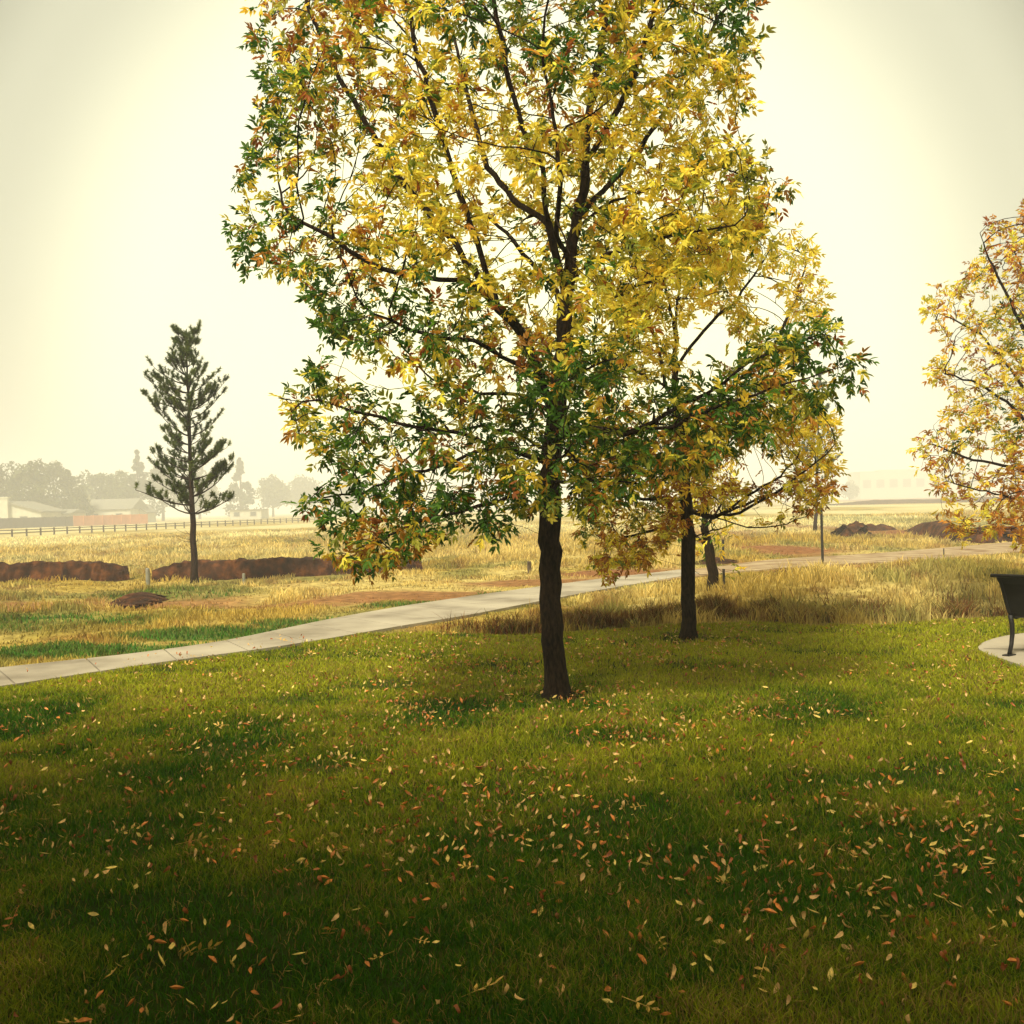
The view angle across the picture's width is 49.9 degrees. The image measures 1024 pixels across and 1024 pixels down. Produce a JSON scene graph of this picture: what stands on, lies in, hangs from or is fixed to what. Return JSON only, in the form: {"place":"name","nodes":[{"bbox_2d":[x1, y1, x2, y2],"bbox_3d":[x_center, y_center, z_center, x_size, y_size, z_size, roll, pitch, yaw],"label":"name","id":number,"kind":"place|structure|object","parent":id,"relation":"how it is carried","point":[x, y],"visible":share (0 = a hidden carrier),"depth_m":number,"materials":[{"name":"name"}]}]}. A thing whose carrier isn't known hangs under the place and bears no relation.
{"place":"outdoors","nodes":[
{"label":"outdoors","id":0,"kind":"place"},
{"bbox_2d":[0,497,66,517],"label":"house","id":1,"kind":"structure","parent":0,"point":[18,509],"depth_m":221.99,"materials":[{"name":"paint"}]},
{"bbox_2d":[0,560,129,582],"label":"earth bank","id":2,"kind":"structure","parent":0,"point":[99,570],"depth_m":27.44,"materials":[{"name":"soil"}]},
{"bbox_2d":[230,509,268,519],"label":"house","id":3,"kind":"structure","parent":0,"point":[250,514],"depth_m":290.00,"materials":[{"name":"paint"}]},
{"bbox_2d":[233,512,239,516],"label":"window","id":4,"kind":"structure","parent":3,"relation":"in","point":[235,514],"depth_m":289.86,"materials":[{"name":"beige glass"}]},
{"bbox_2d":[250,511,256,515],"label":"window","id":5,"kind":"structure","parent":3,"relation":"in","point":[252,513],"depth_m":289.86,"materials":[{"name":"beige glass"}]},
{"bbox_2d":[152,555,422,581],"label":"earth bank","id":6,"kind":"structure","parent":0,"point":[305,566],"depth_m":27.41,"materials":[{"name":"soil"}]},
{"bbox_2d":[0,569,697,687],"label":"path","id":7,"kind":"structure","parent":0,"point":[399,617],"depth_m":14.67,"materials":[{"name":"concrete"}]},
{"bbox_2d":[0,615,1023,1023],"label":"lawn","id":8,"kind":"structure","parent":0,"point":[204,966],"depth_m":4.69,"materials":[{"name":"green plant"}]},
{"bbox_2d":[57,1017,77,1022],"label":"fallen leaf","id":9,"kind":"object","parent":8,"relation":"on","point":[76,1019],"visible":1,"depth_m":3.42,"materials":[{"name":"plant"}]},
{"bbox_2d":[75,1017,92,1021],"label":"fallen leaf","id":10,"kind":"object","parent":8,"relation":"on","point":[84,1019],"visible":1,"depth_m":3.39,"materials":[{"name":"orange plant"}]},
{"bbox_2d":[98,1004,105,1013],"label":"fallen leaf","id":11,"kind":"object","parent":8,"relation":"on","point":[102,1005],"visible":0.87,"depth_m":3.54,"materials":[{"name":"brown plant"}]},
{"bbox_2d":[154,939,166,943],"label":"fallen leaf","id":12,"kind":"object","parent":8,"relation":"on","point":[160,941],"visible":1,"depth_m":4.02,"materials":[{"name":"orange plant"}]},
{"bbox_2d":[158,951,164,964],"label":"fallen leaf","id":13,"kind":"object","parent":8,"relation":"on","point":[161,959],"visible":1,"depth_m":3.89,"materials":[{"name":"yellow plant"}]},
{"bbox_2d":[170,985,184,988],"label":"fallen leaf","id":14,"kind":"object","parent":8,"relation":"on","point":[176,987],"visible":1,"depth_m":3.63,"materials":[{"name":"orange plant"}]},
{"bbox_2d":[179,938,195,956],"bbox_3d":[-1.153,1.545,3.907,0.067,0.160,0.013,-32,52,-28],"label":"fallen leaf","id":15,"kind":"object","parent":8,"relation":"on","point":[183,947],"visible":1,"depth_m":3.91,"materials":[{"name":"plant"}]},
{"bbox_2d":[192,940,221,952],"bbox_3d":[-1.130,1.593,4.016,0.156,0.066,0.012,-16,33,-1],"label":"fallen leaf","id":16,"kind":"object","parent":8,"relation":"on","point":[209,944],"visible":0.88,"depth_m":4.01,"materials":[{"name":"plant"}]},
{"bbox_2d":[208,955,216,962],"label":"fallen leaf","id":17,"kind":"object","parent":8,"relation":"on","point":[213,958],"visible":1,"depth_m":3.87,"materials":[{"name":"orange plant"}]},
{"bbox_2d":[236,942,245,949],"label":"fallen leaf","id":18,"kind":"object","parent":8,"relation":"on","point":[242,945],"visible":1,"depth_m":3.93,"materials":[{"name":"beige plant"}]},
{"bbox_2d":[245,933,253,942],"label":"fallen leaf","id":19,"kind":"object","parent":8,"relation":"on","point":[248,937],"visible":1,"depth_m":4.06,"materials":[{"name":"orange plant"}]},
{"bbox_2d":[272,999,281,1008],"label":"fallen leaf","id":20,"kind":"object","parent":8,"relation":"on","point":[279,1004],"visible":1,"depth_m":3.46,"materials":[{"name":"brown plant"}]},
{"bbox_2d":[340,929,344,938],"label":"fallen leaf","id":21,"kind":"object","parent":8,"relation":"on","point":[342,933],"visible":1,"depth_m":4.03,"materials":[{"name":"brown plant"}]},
{"bbox_2d":[367,952,390,959],"bbox_3d":[-0.465,1.562,3.876,0.105,0.008,0.044,-25,7,13],"label":"fallen leaf","id":22,"kind":"object","parent":8,"relation":"on","point":[381,953],"visible":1,"depth_m":3.88,"materials":[{"name":"brown plant"}]},
{"bbox_2d":[454,1004,460,1013],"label":"fallen leaf","id":23,"kind":"object","parent":8,"relation":"on","point":[456,1006],"visible":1,"depth_m":3.41,"materials":[{"name":"brown plant"}]},
{"bbox_2d":[462,975,503,996],"bbox_3d":[-0.100,1.543,3.578,0.165,0.014,0.069,-16,1,-17],"label":"fallen leaf","id":24,"kind":"object","parent":8,"relation":"on","point":[488,982],"visible":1,"depth_m":3.59,"materials":[{"name":"yellow plant"}]},
{"bbox_2d":[503,983,508,993],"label":"fallen leaf","id":25,"kind":"object","parent":8,"relation":"on","point":[506,988],"visible":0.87,"depth_m":3.53,"materials":[{"name":"brown plant"}]},
{"bbox_2d":[0,617,1023,946],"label":"leaf litter","id":26,"kind":"object","parent":8,"relation":"on","point":[594,845],"visible":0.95,"depth_m":6.10,"materials":[{"name":"plant"}]},
{"bbox_2d":[514,993,523,1000],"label":"fallen leaf","id":27,"kind":"object","parent":8,"relation":"on","point":[518,997],"visible":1,"depth_m":3.44,"materials":[{"name":"beige plant"}]},
{"bbox_2d":[219,0,879,699],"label":"ash tree","id":28,"kind":"object","parent":8,"relation":"on","point":[555,386],"visible":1,"depth_m":8.30,"materials":[{"name":"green plant"}]},
{"bbox_2d":[629,931,650,944],"bbox_3d":[0.480,1.551,3.979,0.150,0.060,0.026,33,27,-25],"label":"fallen leaf","id":29,"kind":"object","parent":8,"relation":"on","point":[631,934],"visible":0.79,"depth_m":3.96,"materials":[{"name":"brown plant"}]},
{"bbox_2d":[622,995,659,1011],"bbox_3d":[0.403,1.533,3.438,0.138,0.011,0.058,7,29,35],"label":"fallen leaf","id":30,"kind":"object","parent":8,"relation":"on","point":[648,1003],"visible":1,"depth_m":3.43,"materials":[{"name":"yellow plant"}]},
{"bbox_2d":[637,953,647,965],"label":"fallen leaf","id":31,"kind":"object","parent":8,"relation":"on","point":[640,956],"visible":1,"depth_m":3.77,"materials":[{"name":"orange plant"}]},
{"bbox_2d":[655,933,666,949],"bbox_3d":[0.531,1.534,3.935,0.048,0.009,0.113,-30,20,-2],"label":"fallen leaf","id":32,"kind":"object","parent":8,"relation":"on","point":[661,942],"visible":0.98,"depth_m":3.94,"materials":[{"name":"plant"}]},
{"bbox_2d":[671,964,675,978],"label":"fallen leaf","id":33,"kind":"object","parent":8,"relation":"on","point":[673,971],"visible":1,"depth_m":3.65,"materials":[{"name":"yellow plant"}]},
{"bbox_2d":[703,915,709,924],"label":"fallen leaf","id":34,"kind":"object","parent":8,"relation":"on","point":[707,919],"visible":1,"depth_m":4.04,"materials":[{"name":"beige plant"}]},
{"bbox_2d":[570,192,850,639],"bbox_3d":[2.337,-1.294,12.797,3.397,5.573,3.282,-2,0,0],"label":"ash tree","id":35,"kind":"object","parent":8,"relation":"on","point":[685,512],"visible":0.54,"depth_m":12.40,"materials":[{"name":"yellow plant"}]},
{"bbox_2d":[753,957,770,984],"bbox_3d":[0.831,1.522,3.652,0.057,0.011,0.135,19,34,17],"label":"fallen leaf","id":36,"kind":"object","parent":8,"relation":"on","point":[758,968],"visible":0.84,"depth_m":3.66,"materials":[{"name":"yellow plant"}]},
{"bbox_2d":[773,983,779,992],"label":"fallen leaf","id":37,"kind":"object","parent":8,"relation":"on","point":[778,986],"visible":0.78,"depth_m":3.50,"materials":[{"name":"brown plant"}]},
{"bbox_2d":[786,995,790,1005],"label":"fallen leaf","id":38,"kind":"object","parent":8,"relation":"on","point":[788,998],"visible":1,"depth_m":3.42,"materials":[{"name":"yellow plant"}]},
{"bbox_2d":[790,915,796,926],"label":"fallen leaf","id":39,"kind":"object","parent":8,"relation":"on","point":[792,920],"visible":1,"depth_m":4.05,"materials":[{"name":"beige plant"}]},
{"bbox_2d":[803,929,808,938],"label":"fallen leaf","id":40,"kind":"object","parent":8,"relation":"on","point":[806,933],"visible":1,"depth_m":3.93,"materials":[{"name":"yellow plant"}]},
{"bbox_2d":[827,967,833,981],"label":"fallen leaf","id":41,"kind":"object","parent":8,"relation":"on","point":[831,972],"visible":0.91,"depth_m":3.59,"materials":[{"name":"yellow plant"}]},
{"bbox_2d":[834,931,843,937],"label":"fallen leaf","id":42,"kind":"object","parent":8,"relation":"on","point":[839,934],"visible":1,"depth_m":3.87,"materials":[{"name":"beige plant"}]},
{"bbox_2d":[852,961,864,965],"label":"fallen leaf","id":43,"kind":"object","parent":8,"relation":"on","point":[858,963],"visible":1,"depth_m":3.67,"materials":[{"name":"plant"}]},
{"bbox_2d":[905,1014,909,1023],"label":"fallen leaf","id":44,"kind":"object","parent":8,"relation":"on","point":[907,1017],"visible":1,"depth_m":3.25,"materials":[{"name":"plant"}]},
{"bbox_2d":[939,951,947,960],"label":"fallen leaf","id":45,"kind":"object","parent":8,"relation":"on","point":[942,955],"visible":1,"depth_m":3.70,"materials":[{"name":"brown plant"}]},
{"bbox_2d":[978,633,1023,667],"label":"concrete pad","id":46,"kind":"object","parent":8,"relation":"on","point":[999,645],"visible":0.56,"depth_m":11.16,"materials":[{"name":"beige concrete"}]},
{"bbox_2d":[990,574,1023,655],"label":"park bench","id":47,"kind":"object","parent":46,"relation":"on","point":[1012,587],"visible":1,"depth_m":10.53,"materials":[{"name":"metal"}]},
{"bbox_2d":[1000,962,1007,970],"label":"fallen leaf","id":48,"kind":"object","parent":8,"relation":"on","point":[1003,966],"visible":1,"depth_m":3.62,"materials":[{"name":"red plant"}]},
{"bbox_2d":[1007,957,1016,961],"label":"fallen leaf","id":49,"kind":"object","parent":8,"relation":"on","point":[1010,959],"visible":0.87,"depth_m":3.67,"materials":[{"name":"orange plant"}]},
{"bbox_2d":[1015,958,1019,969],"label":"fallen leaf","id":50,"kind":"object","parent":8,"relation":"on","point":[1018,963],"visible":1,"depth_m":3.63,"materials":[{"name":"red plant"}]},
{"bbox_2d":[0,494,1023,666],"bbox_3d":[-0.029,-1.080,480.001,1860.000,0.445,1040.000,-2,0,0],"label":"ground","id":51,"kind":"structure","parent":0,"point":[762,510],"depth_m":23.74,"materials":[{"name":"yellow plant"}]},
{"bbox_2d":[0,461,22,499],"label":"deciduous tree","id":52,"kind":"object","parent":51,"relation":"on","point":[5,491],"visible":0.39,"depth_m":238.49,"materials":[{"name":"green plant"}]},
{"bbox_2d":[1,458,50,503],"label":"deciduous tree","id":53,"kind":"object","parent":51,"relation":"on","point":[28,476],"visible":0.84,"depth_m":236.31,"materials":[{"name":"green plant"}]},
{"bbox_2d":[0,516,72,528],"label":"board fence","id":54,"kind":"object","parent":51,"relation":"on","point":[23,522],"visible":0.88,"depth_m":207.29,"materials":[{"name":"beige wood"}]},
{"bbox_2d":[32,460,78,508],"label":"deciduous tree","id":55,"kind":"object","parent":51,"relation":"on","point":[54,470],"visible":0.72,"depth_m":250.23,"materials":[{"name":"green plant"}]},
{"bbox_2d":[61,509,87,525],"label":"house","id":56,"kind":"structure","parent":51,"relation":"on","point":[75,512],"depth_m":234.83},
{"bbox_2d":[64,476,87,507],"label":"deciduous tree","id":57,"kind":"object","parent":51,"relation":"on","point":[80,488],"visible":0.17,"depth_m":258.10,"materials":[{"name":"green plant"}]},
{"bbox_2d":[62,494,94,515],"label":"deciduous tree","id":58,"kind":"object","parent":51,"relation":"on","point":[81,502],"visible":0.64,"depth_m":244.07,"materials":[{"name":"green plant"}]},
{"bbox_2d":[79,469,124,500],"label":"deciduous tree","id":59,"kind":"object","parent":51,"relation":"on","point":[95,481],"visible":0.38,"depth_m":288.61,"materials":[{"name":"plant"}]},
{"bbox_2d":[73,514,147,525],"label":"board fence","id":60,"kind":"object","parent":51,"relation":"on","point":[92,520],"visible":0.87,"depth_m":223.09,"materials":[{"name":"brown wood"}]},
{"bbox_2d":[86,494,148,514],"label":"house","id":61,"kind":"structure","parent":51,"relation":"on","point":[132,506],"depth_m":264.10,"materials":[{"name":"paint"}]},
{"bbox_2d":[106,469,139,498],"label":"deciduous tree","id":62,"kind":"object","parent":51,"relation":"on","point":[121,490],"visible":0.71,"depth_m":283.87,"materials":[{"name":"green plant"}]},
{"bbox_2d":[104,592,168,605],"bbox_3d":[-7.137,1.635,21.055,1.032,0.173,1.976,-2,0,0],"label":"soil heap","id":63,"kind":"object","parent":51,"relation":"on","point":[140,598],"visible":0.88,"depth_m":20.75,"materials":[{"name":"brown soil"}]},
{"bbox_2d":[126,449,160,515],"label":"conifer tree","id":64,"kind":"object","parent":51,"relation":"on","point":[138,467],"visible":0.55,"depth_m":309.55,"materials":[{"name":"green plant"}]},
{"bbox_2d":[145,568,149,585],"bbox_3d":[-8.564,1.607,25.873,0.095,0.579,0.100,-2,0,0],"label":"marker post","id":65,"kind":"object","parent":51,"relation":"on","point":[147,572],"visible":0.74,"depth_m":25.83,"materials":[{"name":"plastic"}]},
{"bbox_2d":[139,504,157,521],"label":"house","id":66,"kind":"structure","parent":51,"relation":"on","point":[150,511],"depth_m":271.92,"materials":[{"name":"paint"}]},
{"bbox_2d":[0,517,316,536],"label":"rail fence","id":67,"kind":"object","parent":51,"relation":"on","point":[135,525],"visible":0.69,"depth_m":123.42,"materials":[{"name":"brown wood"}]},
{"bbox_2d":[147,462,182,520],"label":"deciduous tree","id":68,"kind":"object","parent":51,"relation":"on","point":[163,505],"visible":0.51,"depth_m":338.06,"materials":[{"name":"green plant"}]},
{"bbox_2d":[133,319,235,583],"bbox_3d":[-7.265,-1.335,24.649,2.256,6.001,2.407,-2,0,0],"label":"pine tree","id":69,"kind":"object","parent":51,"relation":"on","point":[184,355],"visible":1,"depth_m":24.53,"materials":[{"name":"green plant"}]},
{"bbox_2d":[183,466,222,518],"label":"deciduous tree","id":70,"kind":"object","parent":51,"relation":"on","point":[213,488],"visible":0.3,"depth_m":398.26,"materials":[{"name":"plant"}]},
{"bbox_2d":[222,457,261,516],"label":"conifer tree","id":71,"kind":"object","parent":51,"relation":"on","point":[243,498],"visible":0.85,"depth_m":349.05,"materials":[{"name":"green plant"}]},
{"bbox_2d":[0,586,507,658],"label":"verge grass","id":72,"kind":"structure","parent":51,"relation":"on","point":[246,632],"depth_m":14.76,"materials":[{"name":"plant"}]},
{"bbox_2d":[255,474,291,516],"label":"deciduous tree","id":73,"kind":"object","parent":51,"relation":"on","point":[272,491],"visible":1,"depth_m":397.12,"materials":[{"name":"plant"}]},
{"bbox_2d":[284,474,322,515],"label":"deciduous tree","id":74,"kind":"object","parent":51,"relation":"on","point":[301,485],"visible":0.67,"depth_m":456.41,"materials":[{"name":"green plant"}]},
{"bbox_2d":[324,478,368,512],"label":"deciduous tree","id":75,"kind":"object","parent":51,"relation":"on","point":[344,499],"visible":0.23,"depth_m":494.64,"materials":[{"name":"plant"}]},
{"bbox_2d":[527,561,530,572],"bbox_3d":[0.420,1.395,26.754,0.095,0.389,0.100,-2,0,0],"label":"marker post","id":76,"kind":"object","parent":51,"relation":"on","point":[528,566],"visible":0.76,"depth_m":26.71,"materials":[{"name":"grey wood"}]},
{"bbox_2d":[665,440,747,590],"bbox_3d":[3.285,-0.032,18.611,1.393,2.968,1.908,-2,0,11],"label":"ash tree","id":77,"kind":"object","parent":51,"relation":"on","point":[705,540],"visible":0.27,"depth_m":18.50,"materials":[{"name":"yellow plant"}]},
{"bbox_2d":[695,557,737,564],"bbox_3d":[5.253,1.256,28.523,1.162,0.171,2.092,-1,0,33],"label":"soil heap","id":78,"kind":"object","parent":51,"relation":"on","point":[724,561],"visible":0.49,"depth_m":28.19,"materials":[{"name":"brown soil"}]},
{"bbox_2d":[433,575,1007,634],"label":"edge weeds","id":79,"kind":"object","parent":51,"relation":"on","point":[596,618],"visible":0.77,"depth_m":14.44,"materials":[{"name":"beige plant"}]},
{"bbox_2d":[722,569,725,589],"bbox_3d":[3.516,1.141,18.262,0.044,0.391,0.047,-2,0,0],"label":"metal stake","id":80,"kind":"object","parent":51,"relation":"on","point":[723,574],"visible":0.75,"depth_m":18.25,"materials":[{"name":"grey metal"}]},
{"bbox_2d":[793,366,843,530],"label":"tree","id":81,"kind":"object","parent":51,"relation":"on","point":[822,477],"visible":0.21,"depth_m":49.29,"materials":[{"name":"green plant"}]},
{"bbox_2d":[820,508,823,563],"bbox_3d":[7.316,0.582,25.976,0.060,1.453,0.064,-2,0,0],"label":"metal stake","id":82,"kind":"object","parent":51,"relation":"on","point":[822,543],"visible":0.84,"depth_m":25.95,"materials":[{"name":"grey metal"}]},
{"bbox_2d":[837,480,859,499],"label":"deciduous tree","id":83,"kind":"object","parent":51,"relation":"on","point":[852,489],"visible":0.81,"depth_m":517.85,"materials":[{"name":"green plant"}]},
{"bbox_2d":[830,521,870,536],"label":"soil heap","id":84,"kind":"object","parent":51,"relation":"on","point":[850,529],"visible":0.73,"depth_m":43.88,"materials":[{"name":"brown soil"}]},
{"bbox_2d":[867,524,896,530],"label":"soil heap","id":85,"kind":"object","parent":51,"relation":"on","point":[879,527],"visible":0.74,"depth_m":50.23,"materials":[{"name":"brown soil"}]},
{"bbox_2d":[904,521,1022,543],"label":"earth bank","id":86,"kind":"structure","parent":51,"relation":"on","point":[934,528],"depth_m":37.14,"materials":[{"name":"soil"}]},
{"bbox_2d":[906,199,1023,553],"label":"ash tree","id":87,"kind":"object","parent":51,"relation":"on","point":[1011,444],"visible":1,"depth_m":13.99,"materials":[{"name":"yellow plant"}]},
{"bbox_2d":[0,0,1023,516],"label":"sky","id":88,"kind":"structure","parent":0,"point":[899,124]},
{"bbox_2d":[657,541,1023,582],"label":"gravel track","id":89,"kind":"structure","parent":0,"point":[886,557],"depth_m":28.29,"materials":[{"name":"beige gravel"}]},
{"bbox_2d":[847,468,980,498],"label":"flat roofed building","id":90,"kind":"structure","parent":0,"point":[886,484],"depth_m":639.95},
{"bbox_2d":[863,480,870,487],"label":"window","id":91,"kind":"structure","parent":90,"relation":"in","point":[866,483],"depth_m":639.95,"materials":[{"name":"beige glass"}]},
{"bbox_2d":[876,480,883,487],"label":"window","id":92,"kind":"structure","parent":90,"relation":"in","point":[879,483],"depth_m":639.95,"materials":[{"name":"beige glass"}]},
{"bbox_2d":[890,479,897,487],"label":"window","id":93,"kind":"structure","parent":90,"relation":"in","point":[893,482],"depth_m":639.95,"materials":[{"name":"beige glass"}]},
{"bbox_2d":[903,479,910,486],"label":"window","id":94,"kind":"structure","parent":90,"relation":"in","point":[906,482],"depth_m":639.95,"materials":[{"name":"beige glass"}]},
{"bbox_2d":[916,478,923,486],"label":"window","id":95,"kind":"structure","parent":90,"relation":"in","point":[919,482],"depth_m":639.95,"materials":[{"name":"beige glass"}]},
{"bbox_2d":[969,477,977,484],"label":"window","id":96,"kind":"structure","parent":90,"relation":"in","point":[974,482],"depth_m":639.95,"materials":[{"name":"beige glass"}]},
{"bbox_2d":[830,496,1023,504],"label":"earth bank","id":97,"kind":"structure","parent":0,"point":[902,501],"depth_m":211.36,"materials":[{"name":"soil"}]}
]}

